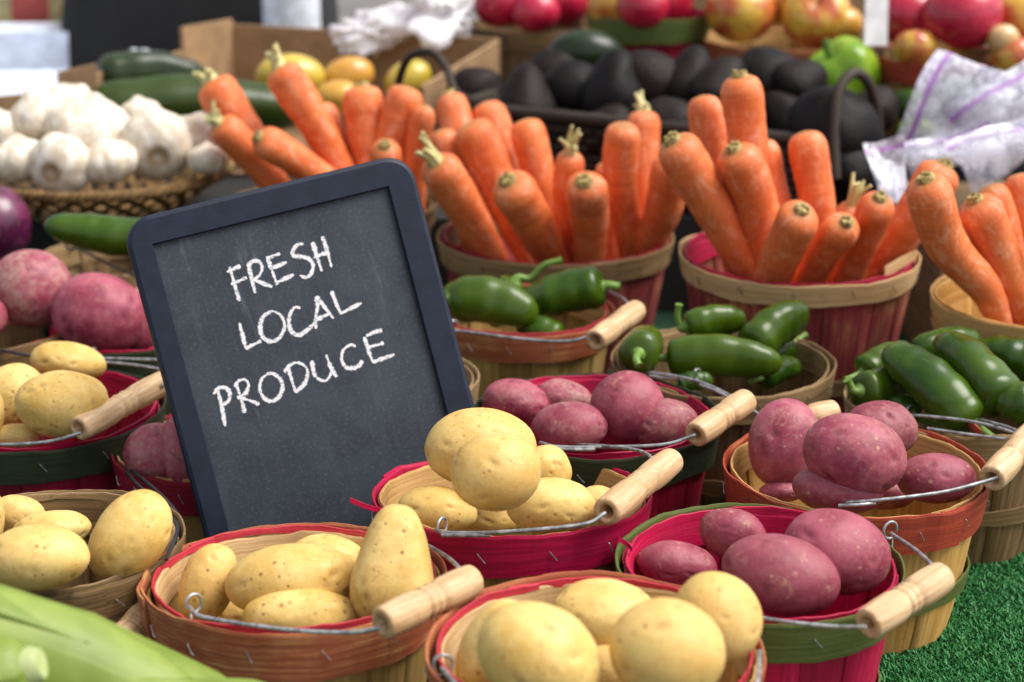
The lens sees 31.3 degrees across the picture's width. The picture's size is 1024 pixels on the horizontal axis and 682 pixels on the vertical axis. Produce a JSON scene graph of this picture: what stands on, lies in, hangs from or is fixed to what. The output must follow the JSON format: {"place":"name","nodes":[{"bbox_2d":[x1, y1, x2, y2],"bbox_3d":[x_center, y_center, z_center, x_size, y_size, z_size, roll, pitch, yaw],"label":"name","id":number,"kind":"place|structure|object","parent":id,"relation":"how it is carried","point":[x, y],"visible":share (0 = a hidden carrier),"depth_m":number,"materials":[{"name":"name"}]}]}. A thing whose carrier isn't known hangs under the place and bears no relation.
{"place":"outdoors","nodes":[
{"label":"outdoors","id":0,"kind":"place"},
{"bbox_2d":[882,136,1021,160],"bbox_3d":[0.615,-0.319,2.680,1.070,0.048,0.285,0,18,0],"label":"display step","id":1,"kind":"object","parent":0,"point":[890,154],"depth_m":2.55,"materials":[{"name":"white fabric"}]},
{"bbox_2d":[470,20,588,83],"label":"splint basket","id":2,"kind":"object","parent":1,"relation":"on","point":[518,46],"visible":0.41,"depth_m":2.67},
{"bbox_2d":[587,6,708,58],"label":"splint basket","id":3,"kind":"object","parent":1,"relation":"on","point":[673,38],"visible":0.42,"depth_m":2.54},
{"bbox_2d":[701,27,859,60],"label":"splint basket","id":4,"kind":"object","parent":1,"relation":"on","point":[714,45],"visible":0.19,"depth_m":2.64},
{"bbox_2d":[705,0,774,43],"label":"apple","id":5,"kind":"object","parent":4,"relation":"in","point":[741,21],"visible":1,"depth_m":2.50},
{"bbox_2d":[781,0,851,49],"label":"apple","id":6,"kind":"object","parent":4,"relation":"in","point":[809,24],"visible":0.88,"depth_m":2.49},
{"bbox_2d":[872,44,1003,138],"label":"splint basket","id":7,"kind":"object","parent":1,"relation":"on","point":[896,75],"visible":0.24,"depth_m":2.40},
{"bbox_2d":[921,0,1003,50],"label":"apple","id":8,"kind":"object","parent":7,"relation":"in","point":[961,25],"visible":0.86,"depth_m":2.35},
{"bbox_3d":[-1.200,0.005,3.172,1.100,0.870,1.030,0,18,0],"label":"side table","id":9,"kind":"object","parent":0,"visible":0},
{"bbox_2d":[0,22,68,70],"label":"white carton","id":10,"kind":"object","parent":9,"relation":"on","point":[35,46],"visible":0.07,"depth_m":3.11,"materials":[{"name":"cardboard"}]},
{"bbox_2d":[61,0,338,75],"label":"black bag","id":11,"kind":"object","parent":9,"relation":"on","point":[96,30],"visible":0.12,"depth_m":3.07,"materials":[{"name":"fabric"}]},
{"bbox_3d":[0.100,0.401,2.154,2.300,0.745,2.350,0,18,0],"label":"market table","id":12,"kind":"object","parent":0,"visible":0},
{"bbox_2d":[426,311,1008,681],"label":"turf","id":13,"kind":"structure","parent":12,"relation":"on","point":[663,320],"depth_m":2.24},
{"bbox_2d":[0,321,63,366],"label":"splint basket","id":14,"kind":"object","parent":13,"relation":"on","point":[18,344],"visible":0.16,"depth_m":1.87,"materials":[{"name":"wood"}]},
{"bbox_2d":[0,249,70,327],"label":"red potato","id":15,"kind":"object","parent":14,"relation":"in","point":[32,281],"visible":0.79,"depth_m":1.78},
{"bbox_2d":[0,369,166,496],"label":"splint basket","id":16,"kind":"object","parent":13,"relation":"on","point":[81,459],"visible":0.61,"depth_m":1.53,"materials":[{"name":"wood"}]},
{"bbox_2d":[14,370,108,437],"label":"yellow potato","id":17,"kind":"object","parent":16,"relation":"in","point":[52,404],"visible":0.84,"depth_m":1.50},
{"bbox_2d":[30,341,105,377],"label":"yellow potato","id":18,"kind":"object","parent":16,"relation":"in","point":[64,355],"visible":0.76,"depth_m":1.65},
{"bbox_2d":[45,243,137,287],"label":"splint basket","id":19,"kind":"object","parent":13,"relation":"on","point":[76,261],"visible":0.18,"depth_m":2.02,"materials":[{"name":"wood"}]},
{"bbox_2d":[44,213,140,256],"bbox_3d":[-0.420,-0.111,1.929,0.145,0.047,0.041,0,18,0],"label":"green pepper","id":20,"kind":"object","parent":19,"relation":"in","point":[102,234],"visible":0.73,"depth_m":1.91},
{"bbox_2d":[3,489,185,636],"bbox_3d":[-0.330,0.201,1.321,0.191,0.138,0.204,0,18,0],"label":"splint basket","id":21,"kind":"object","parent":13,"relation":"on","point":[114,599],"visible":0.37,"depth_m":1.26,"materials":[{"name":"wood"}]},
{"bbox_2d":[0,524,89,590],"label":"yellow potato","id":22,"kind":"object","parent":21,"relation":"in","point":[37,557],"visible":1,"depth_m":1.20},
{"bbox_2d":[88,489,172,579],"bbox_3d":[-0.264,0.135,1.267,0.050,0.070,0.054,36,0,0],"label":"yellow potato","id":23,"kind":"object","parent":21,"relation":"in","point":[130,535],"visible":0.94,"depth_m":1.25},
{"bbox_2d":[42,323,170,415],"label":"splint basket","id":24,"kind":"object","parent":13,"relation":"on","point":[143,363],"visible":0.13,"depth_m":1.75,"materials":[{"name":"wood"}]},
{"bbox_2d":[51,272,146,350],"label":"red potato","id":25,"kind":"object","parent":24,"relation":"in","point":[98,311],"visible":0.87,"depth_m":1.75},
{"bbox_2d":[0,584,226,681],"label":"corn ear","id":26,"kind":"object","parent":13,"relation":"on","point":[73,644],"visible":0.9,"depth_m":1.03},
{"bbox_2d":[110,414,204,543],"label":"splint basket","id":27,"kind":"object","parent":13,"relation":"on","point":[178,497],"visible":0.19,"depth_m":1.50,"materials":[{"name":"wood"}]},
{"bbox_2d":[127,158,474,537],"bbox_3d":[-0.155,0.051,1.494,0.239,0.363,0.032,-15,3,-13],"label":"chalkboard","id":28,"kind":"object","parent":13,"relation":"on","point":[307,349],"visible":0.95,"depth_m":1.48,"materials":[{"name":"stone"}]},
{"bbox_2d":[136,522,483,681],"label":"splint basket","id":29,"kind":"object","parent":13,"relation":"on","point":[385,642],"visible":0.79,"depth_m":1.17,"materials":[{"name":"wood"}]},
{"bbox_2d":[178,543,236,621],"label":"yellow potato","id":30,"kind":"object","parent":29,"relation":"in","point":[207,569],"visible":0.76,"depth_m":1.25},
{"bbox_2d":[225,543,353,609],"bbox_3d":[-0.150,0.163,1.243,0.091,0.050,0.062,-6,0,0],"label":"yellow potato","id":31,"kind":"object","parent":29,"relation":"in","point":[269,570],"visible":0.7,"depth_m":1.22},
{"bbox_2d":[243,589,359,633],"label":"yellow potato","id":32,"kind":"object","parent":29,"relation":"in","point":[298,608],"visible":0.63,"depth_m":1.20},
{"bbox_2d":[350,504,433,617],"bbox_3d":[-0.079,0.150,1.221,0.056,0.082,0.062,6,0,0],"label":"yellow potato","id":33,"kind":"object","parent":29,"relation":"in","point":[393,559],"visible":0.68,"depth_m":1.20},
{"bbox_2d":[236,187,436,232],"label":"splint basket","id":34,"kind":"object","parent":13,"relation":"on","point":[430,208],"visible":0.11,"depth_m":2.19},
{"bbox_2d":[192,68,286,174],"bbox_3d":[-0.314,-0.235,2.194,0.129,0.188,0.055,0,18,0],"label":"carrot","id":35,"kind":"object","parent":34,"relation":"in","point":[226,93],"visible":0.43,"depth_m":2.16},
{"bbox_2d":[204,100,289,187],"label":"carrot","id":36,"kind":"object","parent":34,"relation":"in","point":[231,135],"visible":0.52,"depth_m":2.12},
{"bbox_2d":[251,126,335,178],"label":"carrot","id":37,"kind":"object","parent":34,"relation":"in","point":[283,151],"visible":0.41,"depth_m":2.10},
{"bbox_2d":[265,43,353,169],"bbox_3d":[-0.230,-0.252,2.165,0.121,0.201,0.048,0,18,0],"label":"carrot","id":38,"kind":"object","parent":34,"relation":"in","point":[293,90],"visible":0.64,"depth_m":2.14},
{"bbox_2d":[324,102,352,160],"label":"carrot","id":39,"kind":"object","parent":34,"relation":"in","point":[334,113],"visible":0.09,"depth_m":2.20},
{"bbox_2d":[343,80,382,164],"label":"carrot","id":40,"kind":"object","parent":34,"relation":"in","point":[362,104],"visible":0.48,"depth_m":2.17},
{"bbox_2d":[3,161,1023,310],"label":"display step","id":41,"kind":"object","parent":13,"relation":"on","point":[673,290],"depth_m":2.27,"materials":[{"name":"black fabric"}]},
{"bbox_2d":[0,153,234,222],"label":"woven bowl","id":42,"kind":"object","parent":41,"relation":"on","point":[132,201],"visible":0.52,"depth_m":2.15,"materials":[{"name":"wicker"}]},
{"bbox_2d":[29,132,89,192],"bbox_3d":[-0.524,-0.206,2.132,0.077,0.078,0.063,25,28,0],"label":"garlic bulb","id":43,"kind":"object","parent":42,"relation":"in","point":[58,162],"visible":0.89,"depth_m":2.11,"materials":[{"name":"food"}]},
{"bbox_2d":[45,92,129,147],"bbox_3d":[-0.504,-0.258,2.187,0.103,0.084,0.102,15,25,0],"label":"garlic bulb","id":44,"kind":"object","parent":42,"relation":"in","point":[87,120],"visible":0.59,"depth_m":2.15,"materials":[{"name":"food"}]},
{"bbox_2d":[86,136,138,184],"bbox_3d":[-0.473,-0.213,2.139,0.070,0.056,0.070,-12,20,0],"label":"garlic bulb","id":45,"kind":"object","parent":42,"relation":"in","point":[111,161],"visible":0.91,"depth_m":2.12,"materials":[{"name":"food"}]},
{"bbox_2d":[119,107,193,181],"bbox_3d":[-0.424,-0.235,2.176,0.088,0.088,0.071,-25,35,0],"label":"garlic bulb","id":46,"kind":"object","parent":42,"relation":"in","point":[160,140],"visible":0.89,"depth_m":2.15,"materials":[{"name":"food"}]},
{"bbox_2d":[0,19,499,183],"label":"cardboard box","id":47,"kind":"object","parent":41,"relation":"on","point":[214,46],"visible":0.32,"depth_m":2.69,"materials":[{"name":"cardboard"}]},
{"bbox_2d":[97,50,217,81],"bbox_3d":[-0.484,-0.367,2.504,0.166,0.065,0.055,-9,20,-25],"label":"zucchini","id":48,"kind":"object","parent":47,"relation":"in","point":[131,64],"visible":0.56,"depth_m":2.47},
{"bbox_2d":[94,74,294,129],"bbox_3d":[-0.411,-0.318,2.444,0.305,0.079,0.070,-4,18,-11],"label":"zucchini","id":49,"kind":"object","parent":47,"relation":"in","point":[177,94],"visible":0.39,"depth_m":2.41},
{"bbox_2d":[328,2,417,57],"bbox_3d":[-0.189,-0.450,2.655,0.155,0.076,0.038,-8,0,0],"label":"crumpled bag","id":50,"kind":"object","parent":47,"relation":"on","point":[363,33],"visible":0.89,"depth_m":2.65,"materials":[{"name":"white plastic"}]},
{"bbox_2d":[404,0,473,51],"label":"crumpled bag","id":51,"kind":"object","parent":47,"relation":"on","point":[438,25],"visible":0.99,"depth_m":2.61,"materials":[{"name":"white plastic"}]},
{"bbox_2d":[394,47,885,208],"bbox_3d":[0.163,-0.289,2.351,0.638,0.186,0.314,9,20,26],"label":"wicker basket","id":52,"kind":"object","parent":41,"relation":"on","point":[564,120],"visible":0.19,"depth_m":2.28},
{"bbox_2d":[579,48,644,112],"bbox_3d":[0.133,-0.319,2.350,0.088,0.114,0.092,9,0,0],"label":"avocado","id":53,"kind":"object","parent":52,"relation":"in","point":[611,78],"visible":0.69,"depth_m":2.32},
{"bbox_2d":[787,85,881,153],"bbox_3d":[0.383,-0.250,2.175,0.108,0.115,0.102,-40,0,0],"label":"avocado","id":54,"kind":"object","parent":52,"relation":"in","point":[859,124],"visible":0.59,"depth_m":2.14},
{"bbox_2d":[809,36,880,93],"bbox_3d":[0.440,-0.353,2.427,0.099,0.099,0.098,-2,18,-5],"label":"bell pepper","id":55,"kind":"object","parent":52,"relation":"in","point":[837,57],"visible":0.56,"depth_m":2.39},
{"bbox_2d":[350,443,682,615],"bbox_3d":[0.005,0.156,1.419,0.248,0.166,0.283,0,12,0],"label":"splint basket","id":56,"kind":"object","parent":13,"relation":"on","point":[622,506],"visible":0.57,"depth_m":1.30,"materials":[{"name":"wood"}]},
{"bbox_2d":[398,485,477,530],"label":"yellow potato","id":57,"kind":"object","parent":56,"relation":"in","point":[430,505],"visible":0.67,"depth_m":1.33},
{"bbox_2d":[424,407,536,481],"bbox_3d":[-0.023,0.079,1.362,0.084,0.060,0.065,-2,0,0],"label":"yellow potato","id":58,"kind":"object","parent":56,"relation":"in","point":[450,435],"visible":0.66,"depth_m":1.34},
{"bbox_2d":[450,432,540,510],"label":"yellow potato","id":59,"kind":"object","parent":56,"relation":"in","point":[497,471],"visible":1,"depth_m":1.22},
{"bbox_2d":[506,477,595,534],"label":"yellow potato","id":60,"kind":"object","parent":56,"relation":"in","point":[553,501],"visible":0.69,"depth_m":1.30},
{"bbox_2d":[451,283,645,398],"bbox_3d":[0.024,0.023,1.829,0.211,0.162,0.250,0,18,0],"label":"splint basket","id":61,"kind":"object","parent":13,"relation":"on","point":[582,341],"visible":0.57,"depth_m":1.77,"materials":[{"name":"wood"}]},
{"bbox_2d":[446,275,538,327],"bbox_3d":[-0.034,-0.041,1.806,0.122,0.049,0.044,3,18,9],"label":"green pepper","id":62,"kind":"object","parent":61,"relation":"in","point":[485,299],"visible":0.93,"depth_m":1.79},
{"bbox_2d":[523,266,619,316],"bbox_3d":[0.054,-0.047,1.828,0.108,0.061,0.048,3,18,9],"label":"green pepper","id":63,"kind":"object","parent":61,"relation":"in","point":[581,289],"visible":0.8,"depth_m":1.81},
{"bbox_2d":[437,219,673,373],"bbox_3d":[0.050,-0.058,2.112,0.271,0.141,0.271,0,18,0],"label":"splint basket","id":64,"kind":"object","parent":13,"relation":"on","point":[639,278],"visible":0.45,"depth_m":2.01,"materials":[{"name":"wood"}]},
{"bbox_2d":[415,131,509,259],"bbox_3d":[-0.053,-0.140,2.011,0.147,0.202,0.046,-17,25,-42],"label":"carrot","id":65,"kind":"object","parent":64,"relation":"in","point":[448,181],"visible":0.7,"depth_m":1.98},
{"bbox_2d":[454,118,533,261],"bbox_3d":[-0.014,-0.158,2.058,0.100,0.189,0.047,-3,18,-10],"label":"carrot","id":66,"kind":"object","parent":64,"relation":"in","point":[480,146],"visible":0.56,"depth_m":2.02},
{"bbox_2d":[493,170,569,263],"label":"carrot","id":67,"kind":"object","parent":64,"relation":"in","point":[521,204],"visible":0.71,"depth_m":1.96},
{"bbox_2d":[510,118,553,216],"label":"carrot","id":68,"kind":"object","parent":64,"relation":"in","point":[530,143],"visible":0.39,"depth_m":2.05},
{"bbox_2d":[552,125,584,263],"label":"carrot","id":69,"kind":"object","parent":64,"relation":"in","point":[569,162],"visible":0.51,"depth_m":2.00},
{"bbox_2d":[565,171,608,263],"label":"carrot","id":70,"kind":"object","parent":64,"relation":"in","point":[587,196],"visible":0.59,"depth_m":1.97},
{"bbox_2d":[602,121,639,258],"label":"carrot","id":71,"kind":"object","parent":64,"relation":"in","point":[621,149],"visible":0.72,"depth_m":2.01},
{"bbox_2d":[627,90,660,217],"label":"carrot","id":72,"kind":"object","parent":64,"relation":"in","point":[643,118],"visible":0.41,"depth_m":2.07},
{"bbox_2d":[633,156,684,256],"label":"carrot","id":73,"kind":"object","parent":64,"relation":"in","point":[662,213],"visible":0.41,"depth_m":2.01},
{"bbox_2d":[424,570,765,681],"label":"splint basket","id":74,"kind":"object","parent":13,"relation":"on","point":[446,632],"visible":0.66,"depth_m":1.16,"materials":[{"name":"wood"}]},
{"bbox_2d":[477,601,601,681],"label":"yellow potato","id":75,"kind":"object","parent":74,"relation":"in","point":[525,641],"visible":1,"depth_m":1.01,"materials":[{"name":"food"}]},
{"bbox_2d":[553,578,650,644],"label":"yellow potato","id":76,"kind":"object","parent":74,"relation":"in","point":[597,608],"visible":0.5,"depth_m":1.15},
{"bbox_2d":[609,597,725,681],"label":"yellow potato","id":77,"kind":"object","parent":74,"relation":"in","point":[663,639],"visible":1,"depth_m":1.01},
{"bbox_2d":[675,571,762,664],"bbox_3d":[0.123,0.167,1.102,0.055,0.057,0.051,-18,0,0],"label":"yellow potato","id":78,"kind":"object","parent":74,"relation":"in","point":[728,605],"visible":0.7,"depth_m":1.08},
{"bbox_2d":[474,368,756,518],"bbox_3d":[0.083,0.105,1.571,0.236,0.166,0.211,0,18,0],"label":"splint basket","id":79,"kind":"object","parent":13,"relation":"on","point":[706,428],"visible":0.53,"depth_m":1.49,"materials":[{"name":"wood"}]},
{"bbox_2d":[482,378,550,426],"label":"red potato","id":80,"kind":"object","parent":79,"relation":"in","point":[525,401],"visible":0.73,"depth_m":1.56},
{"bbox_2d":[531,401,607,453],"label":"red potato","id":81,"kind":"object","parent":79,"relation":"in","point":[573,423],"visible":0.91,"depth_m":1.49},
{"bbox_2d":[590,370,663,441],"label":"red potato","id":82,"kind":"object","parent":79,"relation":"in","point":[624,402],"visible":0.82,"depth_m":1.50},
{"bbox_2d":[637,398,697,449],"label":"red potato","id":83,"kind":"object","parent":79,"relation":"in","point":[668,419],"visible":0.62,"depth_m":1.50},
{"bbox_2d":[609,328,840,505],"bbox_3d":[0.221,0.078,1.673,0.209,0.153,0.301,-13,22,-34],"label":"splint basket","id":84,"kind":"object","parent":13,"relation":"on","point":[810,385],"visible":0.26,"depth_m":1.65,"materials":[{"name":"wood"}]},
{"bbox_2d":[659,334,782,377],"bbox_3d":[0.179,0.013,1.665,0.133,0.042,0.038,3,18,9],"label":"green pepper","id":85,"kind":"object","parent":84,"relation":"in","point":[720,355],"visible":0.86,"depth_m":1.65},
{"bbox_2d":[738,299,808,351],"bbox_3d":[0.236,-0.010,1.701,0.042,0.051,0.106,17,25,42],"label":"green pepper","id":86,"kind":"object","parent":84,"relation":"in","point":[777,326],"visible":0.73,"depth_m":1.69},
{"bbox_2d":[615,503,954,681],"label":"splint basket","id":87,"kind":"object","parent":13,"relation":"on","point":[840,638],"visible":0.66,"depth_m":1.20,"materials":[{"name":"wood"}]},
{"bbox_2d":[635,540,716,585],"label":"red potato","id":88,"kind":"object","parent":87,"relation":"in","point":[681,563],"visible":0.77,"depth_m":1.29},
{"bbox_2d":[699,508,765,558],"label":"red potato","id":89,"kind":"object","parent":87,"relation":"in","point":[722,531],"visible":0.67,"depth_m":1.31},
{"bbox_2d":[721,533,840,616],"bbox_3d":[0.179,0.156,1.219,0.080,0.054,0.060,14,0,0],"label":"red potato","id":90,"kind":"object","parent":87,"relation":"in","point":[783,575],"visible":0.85,"depth_m":1.20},
{"bbox_2d":[785,508,890,595],"bbox_3d":[0.222,0.144,1.248,0.074,0.057,0.060,20,0,0],"label":"red potato","id":91,"kind":"object","parent":87,"relation":"in","point":[855,548],"visible":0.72,"depth_m":1.23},
{"bbox_2d":[678,233,921,412],"bbox_3d":[0.297,-0.017,1.922,0.250,0.180,0.249,0,18,0],"label":"splint basket","id":92,"kind":"object","parent":13,"relation":"on","point":[848,323],"visible":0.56,"depth_m":1.82,"materials":[{"name":"wood"}]},
{"bbox_2d":[658,131,755,279],"bbox_3d":[0.204,-0.127,1.839,0.124,0.179,0.048,-6,19,-19],"label":"carrot","id":93,"kind":"object","parent":92,"relation":"in","point":[691,172],"visible":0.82,"depth_m":1.81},
{"bbox_2d":[687,95,735,275],"bbox_3d":[0.215,-0.159,1.907,0.039,0.191,0.083,-13,22,-35],"label":"carrot","id":94,"kind":"object","parent":92,"relation":"in","point":[707,126],"visible":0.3,"depth_m":1.89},
{"bbox_2d":[720,69,767,164],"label":"carrot","id":95,"kind":"object","parent":92,"relation":"in","point":[742,101],"visible":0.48,"depth_m":1.84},
{"bbox_2d":[717,140,779,264],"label":"carrot","id":96,"kind":"object","parent":92,"relation":"in","point":[745,172],"visible":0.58,"depth_m":1.81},
{"bbox_2d":[753,200,817,282],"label":"carrot","id":97,"kind":"object","parent":92,"relation":"in","point":[790,236],"visible":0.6,"depth_m":1.77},
{"bbox_2d":[788,130,835,229],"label":"carrot","id":98,"kind":"object","parent":92,"relation":"in","point":[808,154],"visible":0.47,"depth_m":1.88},
{"bbox_2d":[793,212,859,283],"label":"carrot","id":99,"kind":"object","parent":92,"relation":"in","point":[835,238],"visible":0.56,"depth_m":1.79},
{"bbox_2d":[832,189,893,282],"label":"carrot","id":100,"kind":"object","parent":92,"relation":"in","point":[873,214],"visible":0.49,"depth_m":1.80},
{"bbox_2d":[864,157,957,279],"bbox_3d":[0.397,-0.097,1.873,0.107,0.187,0.048,4,18,12],"label":"carrot","id":101,"kind":"object","parent":92,"relation":"in","point":[900,238],"visible":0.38,"depth_m":1.85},
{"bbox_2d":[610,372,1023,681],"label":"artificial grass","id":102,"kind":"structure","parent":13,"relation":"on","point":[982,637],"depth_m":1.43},
{"bbox_2d":[722,418,1023,655],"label":"splint basket","id":103,"kind":"object","parent":13,"relation":"on","point":[943,533],"visible":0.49,"depth_m":1.40,"materials":[{"name":"wood"}]},
{"bbox_2d":[748,398,817,483],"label":"red potato","id":104,"kind":"object","parent":103,"relation":"in","point":[779,428],"visible":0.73,"depth_m":1.44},
{"bbox_2d":[792,468,882,513],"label":"red potato","id":105,"kind":"object","parent":103,"relation":"in","point":[812,489],"visible":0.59,"depth_m":1.36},
{"bbox_2d":[802,413,906,493],"bbox_3d":[0.258,0.086,1.376,0.079,0.060,0.064,12,0,0],"label":"red potato","id":106,"kind":"object","parent":103,"relation":"in","point":[858,452],"visible":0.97,"depth_m":1.35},
{"bbox_2d":[897,453,976,503],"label":"red potato","id":107,"kind":"object","parent":103,"relation":"in","point":[928,472],"visible":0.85,"depth_m":1.39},
{"bbox_2d":[843,385,1023,566],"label":"splint basket","id":108,"kind":"object","parent":13,"relation":"on","point":[997,535],"visible":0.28,"depth_m":1.54,"materials":[{"name":"wood"}]},
{"bbox_2d":[881,342,994,434],"bbox_3d":[0.363,0.045,1.544,0.125,0.068,0.044,17,24,41],"label":"green pepper","id":109,"kind":"object","parent":108,"relation":"in","point":[928,382],"visible":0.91,"depth_m":1.53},
{"bbox_2d":[932,331,1019,417],"bbox_3d":[0.395,0.029,1.558,0.044,0.060,0.107,-8,20,-23],"label":"green pepper","id":110,"kind":"object","parent":108,"relation":"in","point":[984,371],"visible":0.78,"depth_m":1.53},
{"bbox_2d":[900,181,1004,341],"bbox_3d":[0.665,-0.077,2.128,0.390,0.168,0.235,0,18,0],"label":"wooden crate","id":111,"kind":"object","parent":13,"relation":"on","point":[916,319],"depth_m":2.11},
{"bbox_2d":[896,49,1015,171],"bbox_3d":[0.543,-0.282,2.221,0.118,0.128,0.050,25,-16,24],"label":"zip bag","id":112,"kind":"object","parent":111,"relation":"on","point":[943,59],"visible":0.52,"depth_m":2.23,"materials":[{"name":"plastic"}]},
{"bbox_2d":[942,61,1023,182],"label":"zip bag","id":113,"kind":"object","parent":111,"relation":"on","point":[963,109],"visible":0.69,"depth_m":2.15,"materials":[{"name":"plastic"}]},
{"bbox_2d":[943,118,1023,192],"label":"zip bag","id":114,"kind":"object","parent":111,"relation":"on","point":[1001,161],"visible":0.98,"depth_m":2.01,"materials":[{"name":"plastic"}]},
{"bbox_2d":[927,275,1023,338],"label":"splint basket","id":115,"kind":"object","parent":13,"relation":"on","point":[952,303],"visible":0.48,"depth_m":1.73,"materials":[{"name":"wood"}]},
{"bbox_2d":[906,170,1012,323],"bbox_3d":[0.409,-0.076,1.671,0.127,0.174,0.044,-11,21,-29],"label":"carrot","id":116,"kind":"object","parent":115,"relation":"in","point":[957,259],"visible":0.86,"depth_m":1.64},
{"bbox_2d":[959,191,1023,325],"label":"carrot","id":117,"kind":"object","parent":115,"relation":"in","point":[986,225],"visible":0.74,"depth_m":1.67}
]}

